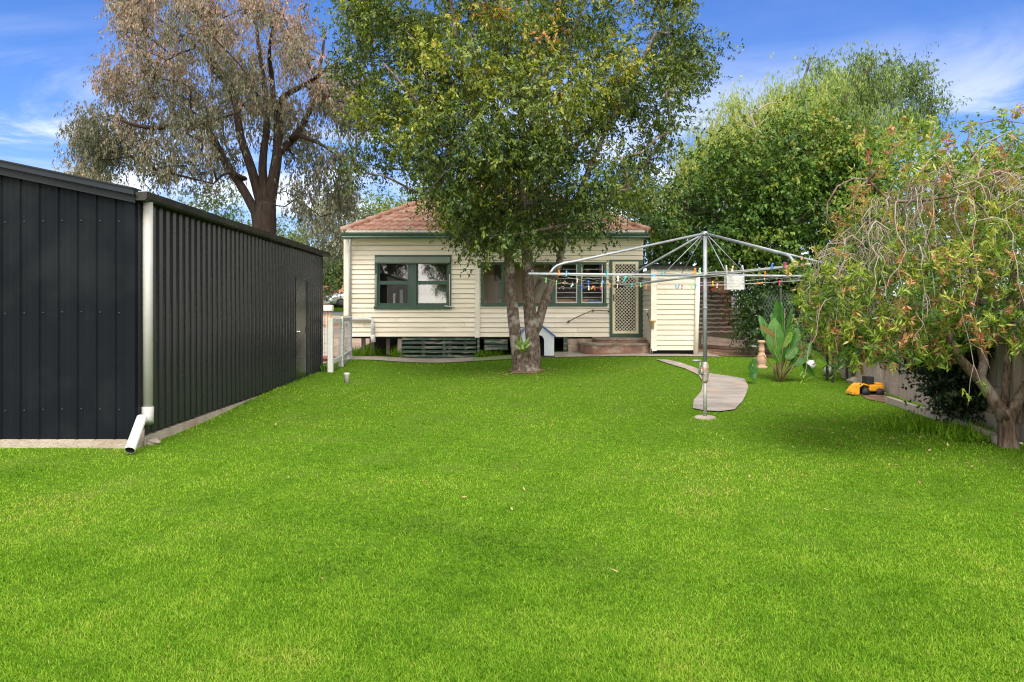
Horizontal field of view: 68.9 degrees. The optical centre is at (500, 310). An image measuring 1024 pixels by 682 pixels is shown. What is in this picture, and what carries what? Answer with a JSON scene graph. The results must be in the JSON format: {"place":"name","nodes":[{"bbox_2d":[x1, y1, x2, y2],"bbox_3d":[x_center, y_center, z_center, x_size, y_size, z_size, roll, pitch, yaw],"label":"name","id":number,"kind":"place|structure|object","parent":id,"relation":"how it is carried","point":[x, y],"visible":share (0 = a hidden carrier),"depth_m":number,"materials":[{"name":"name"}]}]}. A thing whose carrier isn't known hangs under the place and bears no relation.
{"place":"outdoors","nodes":[
{"label":"outdoors","id":0,"kind":"place"},
{"bbox_2d":[323,328,327,355],"bbox_3d":[-4.851,0.900,20.574,0.520,0.920,0.207,0,0,0],"label":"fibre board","id":1,"kind":"object","parent":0,"point":[326,342],"visible":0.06,"depth_m":20.55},
{"bbox_2d":[323,240,343,293],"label":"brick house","id":2,"kind":"structure","parent":0,"point":[341,290],"depth_m":66.00,"materials":[{"name":"brown brick"}]},
{"bbox_2d":[323,315,369,362],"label":"driveway","id":3,"kind":"structure","parent":0,"point":[356,341],"depth_m":26.74,"materials":[{"name":"beige concrete"}]},
{"bbox_2d":[323,305,333,327],"bbox_3d":[-5.405,0.558,23.500,0.280,1.429,0.240,0,0,0],"label":"letterbox","id":4,"kind":"object","parent":3,"relation":"on","point":[328,308],"visible":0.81,"depth_m":23.39,"materials":[{"name":"white paint"}]},
{"bbox_2d":[349,356,473,362],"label":"house path","id":5,"kind":"structure","parent":0,"point":[427,360],"depth_m":20.65,"materials":[{"name":"concrete"}]},
{"bbox_2d":[0,307,1023,681],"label":"ground","id":6,"kind":"structure","parent":0,"point":[510,381],"depth_m":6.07,"materials":[{"name":"plant"}]},
{"bbox_2d":[53,152,134,185],"bbox_3d":[-20.260,-3.564,36.117,4.386,8.492,4.171,0,0,0],"label":"straw tree","id":7,"kind":"object","parent":6,"relation":"on","point":[72,172],"visible":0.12,"depth_m":35.82,"materials":[{"name":"green plant"}]},
{"bbox_2d":[124,415,146,452],"bbox_3d":[-3.835,1.302,7.860,0.104,0.366,0.392,0,0,-5],"label":"drain pipe","id":8,"kind":"object","parent":6,"relation":"on","point":[135,434],"visible":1,"depth_m":7.81,"materials":[{"name":"plastic"}]},
{"bbox_2d":[140,428,144,446],"bbox_3d":[-3.933,1.422,8.196,0.067,0.256,0.066,0,0,0],"label":"wooden stake","id":9,"kind":"object","parent":6,"relation":"on","point":[142,437],"visible":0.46,"depth_m":8.18,"materials":[{"name":"brown wood"}]},
{"bbox_2d":[146,438,160,444],"bbox_3d":[-3.881,1.478,8.331,0.189,0.099,0.124,0,0,0],"label":"rock","id":10,"kind":"object","parent":6,"relation":"on","point":[149,441],"visible":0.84,"depth_m":8.29,"materials":[{"name":"stone"}]},
{"bbox_2d":[0,160,329,448],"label":"steel shed","id":11,"kind":"structure","parent":6,"relation":"on","point":[122,307],"depth_m":8.09,"materials":[{"name":"metal"}]},
{"bbox_2d":[295,277,307,380],"bbox_3d":[-3.907,0.367,14.758,0.083,1.987,0.909,0,0,0],"label":"door","id":12,"kind":"structure","parent":11,"relation":"in","point":[301,285],"depth_m":14.76,"materials":[{"name":"black metal"}]},
{"bbox_2d":[52,0,376,253],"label":"gum tree","id":13,"kind":"object","parent":6,"relation":"on","point":[105,149],"visible":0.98,"depth_m":26.43,"materials":[{"name":"green plant"}]},
{"bbox_2d":[172,168,323,244],"bbox_3d":[-11.574,-2.800,32.920,7.737,7.240,5.590,0,0,0],"label":"lime bush","id":14,"kind":"object","parent":6,"relation":"on","point":[215,202],"visible":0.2,"depth_m":32.73,"materials":[{"name":"green plant"}]},
{"bbox_2d":[320,363,327,370],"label":"weeds","id":15,"kind":"object","parent":6,"relation":"on","point":[322,368],"visible":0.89,"depth_m":16.30,"materials":[{"name":"green plant"}]},
{"bbox_2d":[282,186,377,282],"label":"grey tree","id":16,"kind":"object","parent":6,"relation":"on","point":[336,235],"visible":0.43,"depth_m":43.57,"materials":[{"name":"green plant"}]},
{"bbox_2d":[323,287,338,305],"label":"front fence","id":17,"kind":"object","parent":6,"relation":"on","point":[326,295],"visible":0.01,"depth_m":62.00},
{"bbox_2d":[323,244,343,302],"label":"street tree","id":18,"kind":"object","parent":6,"relation":"on","point":[329,278],"visible":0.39,"depth_m":48.78,"materials":[{"name":"green plant"}]},
{"bbox_2d":[324,293,343,306],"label":"parked car","id":19,"kind":"object","parent":6,"relation":"on","point":[335,300],"visible":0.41,"depth_m":52.73,"materials":[{"name":"silver metal"}]},
{"bbox_2d":[322,315,351,371],"bbox_3d":[-3.919,0.787,18.247,0.330,1.306,4.337,0,0,-4],"label":"wire fence","id":20,"kind":"object","parent":6,"relation":"on","point":[345,340],"visible":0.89,"depth_m":17.65,"materials":[{"name":"white paint"}]},
{"bbox_2d":[344,373,349,382],"bbox_3d":[-2.969,1.337,14.434,0.116,0.250,0.116,0,0,0],"label":"vent pipe","id":21,"kind":"object","parent":6,"relation":"on","point":[346,377],"visible":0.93,"depth_m":14.39,"materials":[{"name":"grey plastic"}]},
{"bbox_2d":[352,343,403,356],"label":"weeds","id":22,"kind":"object","parent":6,"relation":"on","point":[361,353],"visible":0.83,"depth_m":21.26,"materials":[{"name":"green plant"}]},
{"bbox_2d":[342,176,419,221],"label":"green tree","id":23,"kind":"object","parent":6,"relation":"on","point":[384,206],"visible":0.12,"depth_m":47.37,"materials":[{"name":"green plant"}]},
{"bbox_2d":[474,349,503,356],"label":"weeds","id":24,"kind":"object","parent":6,"relation":"on","point":[483,353],"visible":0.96,"depth_m":21.07,"materials":[{"name":"green plant"}]},
{"bbox_2d":[473,355,511,360],"bbox_3d":[-0.100,1.313,20.650,1.280,0.136,0.900,0,0,0],"label":"green mat","id":25,"kind":"object","parent":6,"relation":"on","point":[493,357],"visible":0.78,"depth_m":20.66,"materials":[{"name":"green"}]},
{"bbox_2d":[340,181,653,357],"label":"weatherboard house","id":26,"kind":"structure","parent":6,"relation":"on","point":[409,288],"depth_m":21.19,"materials":[{"name":"beige paint"}]},
{"bbox_2d":[374,255,454,308],"bbox_3d":[-2.432,-0.795,21.400,2.294,1.529,0.720,0,0,0],"label":"window","id":27,"kind":"structure","parent":26,"relation":"in","point":[432,294],"depth_m":21.15,"materials":[{"name":"green paint"}]},
{"bbox_2d":[481,262,607,305],"bbox_3d":[1.249,-0.736,21.242,3.589,1.254,0.155,0,0,0],"label":"window","id":28,"kind":"structure","parent":26,"relation":"in","point":[578,292],"depth_m":21.19,"materials":[{"name":"green paint"}]},
{"bbox_2d":[609,260,642,336],"bbox_3d":[3.577,-0.329,21.240,0.946,2.203,0.200,0,0,0],"label":"door","id":29,"kind":"structure","parent":26,"relation":"in","point":[626,303],"depth_m":21.18,"materials":[{"name":"green paint"}]},
{"bbox_2d":[299,0,744,370],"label":"shade tree","id":30,"kind":"object","parent":6,"relation":"on","point":[465,203],"visible":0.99,"depth_m":15.57,"materials":[{"name":"green plant"}]},
{"bbox_2d":[515,335,530,353],"bbox_3d":[0.508,0.768,16.700,0.370,0.430,0.120,0,0,0],"label":"fern","id":31,"kind":"object","parent":30,"relation":"on","point":[522,347],"visible":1,"depth_m":16.69,"materials":[{"name":"green plant"}]},
{"bbox_2d":[509,369,544,372],"bbox_3d":[0.606,1.377,17.000,0.855,0.048,0.958,0,0,0],"label":"bare ring","id":32,"kind":"object","parent":6,"relation":"on","point":[525,371],"visible":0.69,"depth_m":16.80,"materials":[{"name":"soil"}]},
{"bbox_2d":[251,360,1022,578],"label":"fallen leaves","id":33,"kind":"object","parent":6,"relation":"on","point":[722,438],"visible":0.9,"depth_m":8.60,"materials":[{"name":"brown plant"}]},
{"bbox_2d":[602,169,697,269],"bbox_3d":[6.985,-3.460,36.273,6.642,8.259,6.348,0,0,0],"label":"backdrop tree","id":34,"kind":"object","parent":6,"relation":"on","point":[646,214],"visible":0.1,"depth_m":35.45,"materials":[{"name":"green plant"}]},
{"bbox_2d":[528,231,852,419],"bbox_3d":[2.711,0.228,10.440,3.875,2.640,3.562,0,0,35],"label":"clothes hoist","id":35,"kind":"object","parent":6,"relation":"on","point":[703,371],"visible":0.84,"depth_m":10.31,"materials":[{"name":"metal"}]},
{"bbox_2d":[724,265,743,289],"bbox_3d":[3.038,-0.425,9.700,0.226,0.317,0.129,0,0,0],"label":"peg basket","id":36,"kind":"object","parent":35,"relation":"hanging from","point":[738,282],"visible":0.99,"depth_m":9.64,"materials":[{"name":"white paint"}]},
{"bbox_2d":[700,277,730,333],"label":"neighbour shed","id":37,"kind":"structure","parent":6,"relation":"on","point":[711,289],"depth_m":27.00,"materials":[{"name":"red metal"}]},
{"bbox_2d":[698,338,824,356],"bbox_3d":[7.050,1.063,21.800,4.900,0.315,6.400,0,0,0],"label":"soil bed","id":38,"kind":"object","parent":6,"relation":"on","point":[720,350],"visible":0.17,"depth_m":20.82,"materials":[{"name":"brown soil"}]},
{"bbox_2d":[698,288,748,345],"bbox_3d":[6.397,0.275,22.313,2.038,1.850,0.485,0,0,-12],"label":"batten screen","id":39,"kind":"object","parent":38,"relation":"on","point":[714,319],"visible":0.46,"depth_m":22.45,"materials":[{"name":"brown wood"}]},
{"bbox_2d":[700,335,767,348],"bbox_3d":[6.825,0.927,21.200,2.150,0.394,0.500,0,0,0],"label":"timber plank","id":40,"kind":"object","parent":38,"relation":"on","point":[717,341],"visible":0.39,"depth_m":21.23,"materials":[{"name":"brown wood"}]},
{"bbox_2d":[748,345,758,355],"bbox_3d":[6.689,1.061,19.714,0.300,0.300,0.300,0,0,0],"label":"flower pot","id":41,"kind":"object","parent":38,"relation":"on","point":[751,351],"visible":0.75,"depth_m":19.62,"materials":[{"name":"grey ceramic"}]},
{"bbox_2d":[756,340,767,368],"bbox_3d":[5.980,1.016,17.085,0.260,0.650,0.256,0,0,0],"label":"stone pedestal","id":42,"kind":"object","parent":6,"relation":"on","point":[761,362],"visible":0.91,"depth_m":17.02,"materials":[{"name":"stone"}]},
{"bbox_2d":[630,78,925,336],"bbox_3d":[8.062,-2.676,21.940,9.348,7.694,5.596,0,0,0],"label":"glossy tree","id":43,"kind":"object","parent":6,"relation":"on","point":[777,192],"visible":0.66,"depth_m":20.91,"materials":[{"name":"green plant"}]},
{"bbox_2d":[739,102,799,145],"bbox_3d":[7.611,-5.323,21.642,2.048,1.492,0.315,0,0,5],"label":"dead branch","id":44,"kind":"object","parent":43,"relation":"attached to","point":[754,124],"visible":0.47,"depth_m":21.59,"materials":[{"name":"beige wood"}]},
{"bbox_2d":[764,288,794,326],"bbox_3d":[6.948,0.275,18.600,0.776,1.650,0.060,0,0,0],"label":"chain link panel","id":45,"kind":"object","parent":6,"relation":"on","point":[780,296],"visible":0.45,"depth_m":18.60,"materials":[{"name":"grey metal"}]},
{"bbox_2d":[748,299,827,381],"bbox_3d":[5.662,0.621,15.071,1.641,1.720,0.720,0,0,-6],"label":"paddle leaf plant","id":46,"kind":"object","parent":6,"relation":"on","point":[781,345],"visible":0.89,"depth_m":14.96,"materials":[{"name":"green plant"}]},
{"bbox_2d":[722,263,856,359],"bbox_3d":[7.980,0.532,19.813,4.287,3.613,3.213,0,0,0],"label":"hedge shrub","id":47,"kind":"object","parent":6,"relation":"on","point":[758,309],"visible":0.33,"depth_m":19.48,"materials":[{"name":"green plant"}]},
{"bbox_2d":[806,360,815,369],"bbox_3d":[6.794,1.201,16.339,0.225,0.220,0.214,0,0,0],"label":"plastic bowl","id":48,"kind":"object","parent":6,"relation":"on","point":[810,362],"visible":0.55,"depth_m":16.26,"materials":[{"name":"plastic"}]},
{"bbox_2d":[654,40,971,278],"bbox_3d":[12.911,-5.145,30.815,13.241,12.080,8.859,0,0,0],"label":"willowy tree","id":49,"kind":"object","parent":6,"relation":"on","point":[868,96],"visible":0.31,"depth_m":30.01,"materials":[{"name":"green plant"}]},
{"bbox_2d":[822,366,830,375],"bbox_3d":[6.931,1.286,15.779,0.230,0.230,0.230,0,0,0],"label":"football","id":50,"kind":"object","parent":6,"relation":"on","point":[824,370],"visible":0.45,"depth_m":15.72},
{"bbox_2d":[826,352,853,382],"bbox_3d":[6.834,1.117,15.000,0.500,0.684,0.400,0,0,0],"label":"table","id":51,"kind":"object","parent":6,"relation":"on","point":[832,378],"visible":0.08,"depth_m":15.11,"materials":[{"name":"black metal"}]},
{"bbox_2d":[846,377,857,382],"bbox_3d":[6.987,1.403,14.784,0.225,0.175,0.203,0,0,0],"label":"rock","id":52,"kind":"object","parent":6,"relation":"on","point":[852,380],"visible":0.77,"depth_m":14.72,"materials":[{"name":"stone"}]},
{"bbox_2d":[861,393,897,401],"bbox_3d":[6.515,1.474,12.991,0.499,0.032,2.245,0,0,13],"label":"slab","id":53,"kind":"object","parent":6,"relation":"on","point":[870,396],"visible":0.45,"depth_m":12.80,"materials":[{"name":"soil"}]},
{"bbox_2d":[846,376,884,394],"bbox_3d":[6.422,1.328,13.146,0.575,0.330,0.290,0,0,0],"label":"toy digger","id":54,"kind":"object","parent":53,"relation":"on","point":[868,385],"visible":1,"depth_m":13.06,"materials":[{"name":"yellow plastic"}]},
{"bbox_2d":[783,102,1023,448],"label":"bottlebrush tree","id":55,"kind":"object","parent":6,"relation":"on","point":[838,333],"visible":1,"depth_m":7.59,"materials":[{"name":"green plant"}]},
{"bbox_2d":[829,290,1023,443],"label":"paling fence","id":56,"kind":"object","parent":6,"relation":"on","point":[893,383],"visible":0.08,"depth_m":9.29,"materials":[{"name":"grey wood"}]},
{"bbox_2d":[861,414,996,442],"bbox_3d":[5.304,1.475,9.012,1.448,0.356,1.357,0,0,0],"label":"grass tuft","id":57,"kind":"object","parent":6,"relation":"on","point":[957,431],"visible":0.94,"depth_m":9.05,"materials":[{"name":"green plant"}]},
{"bbox_2d":[855,104,1023,295],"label":"vine tree","id":58,"kind":"object","parent":6,"relation":"on","point":[957,158],"visible":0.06,"depth_m":13.01,"materials":[{"name":"green plant"}]},
{"bbox_2d":[885,397,996,444],"bbox_3d":[5.933,1.446,10.147,0.116,0.112,3.969,0,0,11],"label":"garden edging","id":59,"kind":"object","parent":6,"relation":"on","point":[899,403],"visible":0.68,"depth_m":10.42,"materials":[{"name":"grey concrete"}]},
{"bbox_2d":[891,286,995,427],"bbox_3d":[5.909,0.706,9.699,2.242,2.086,1.893,0,0,0],"label":"dark shrub","id":60,"kind":"object","parent":6,"relation":"on","point":[949,386],"visible":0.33,"depth_m":9.39,"materials":[{"name":"green plant"}]},
{"bbox_2d":[0,0,1023,306],"label":"sky","id":61,"kind":"structure","parent":0,"point":[45,45],"materials":[{"name":"blue"}]},
{"bbox_2d":[323,312,739,314],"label":"road","id":62,"kind":"structure","parent":0,"point":[336,313],"depth_m":44.87,"materials":[{"name":"grey asphalt"}]},
{"bbox_2d":[554,351,721,356],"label":"back step path","id":63,"kind":"structure","parent":0,"point":[568,354],"depth_m":19.93,"materials":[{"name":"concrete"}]},
{"bbox_2d":[521,326,555,357],"bbox_3d":[0.957,0.780,20.570,1.093,1.036,0.960,0,0,0],"label":"dog kennel","id":64,"kind":"object","parent":63,"relation":"on","point":[546,337],"visible":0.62,"depth_m":20.15,"materials":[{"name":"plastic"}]},
{"bbox_2d":[640,264,701,354],"bbox_3d":[4.662,-0.049,21.115,1.404,2.682,2.570,0,0,0],"label":"lean to","id":65,"kind":"object","parent":63,"relation":"on","point":[673,311],"visible":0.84,"depth_m":19.92,"materials":[{"name":"beige paint"}]},
{"bbox_2d":[649,320,655,328],"bbox_3d":[4.058,0.376,19.900,0.180,0.240,0.175,0,0,0],"label":"pipe cup","id":66,"kind":"object","parent":65,"relation":"attached to","point":[652,323],"visible":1,"depth_m":19.86,"materials":[{"name":"plastic"}]},
{"bbox_2d":[657,359,747,410],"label":"garden path","id":67,"kind":"structure","parent":0,"point":[725,392],"depth_m":13.56,"materials":[{"name":"concrete"}]}
]}

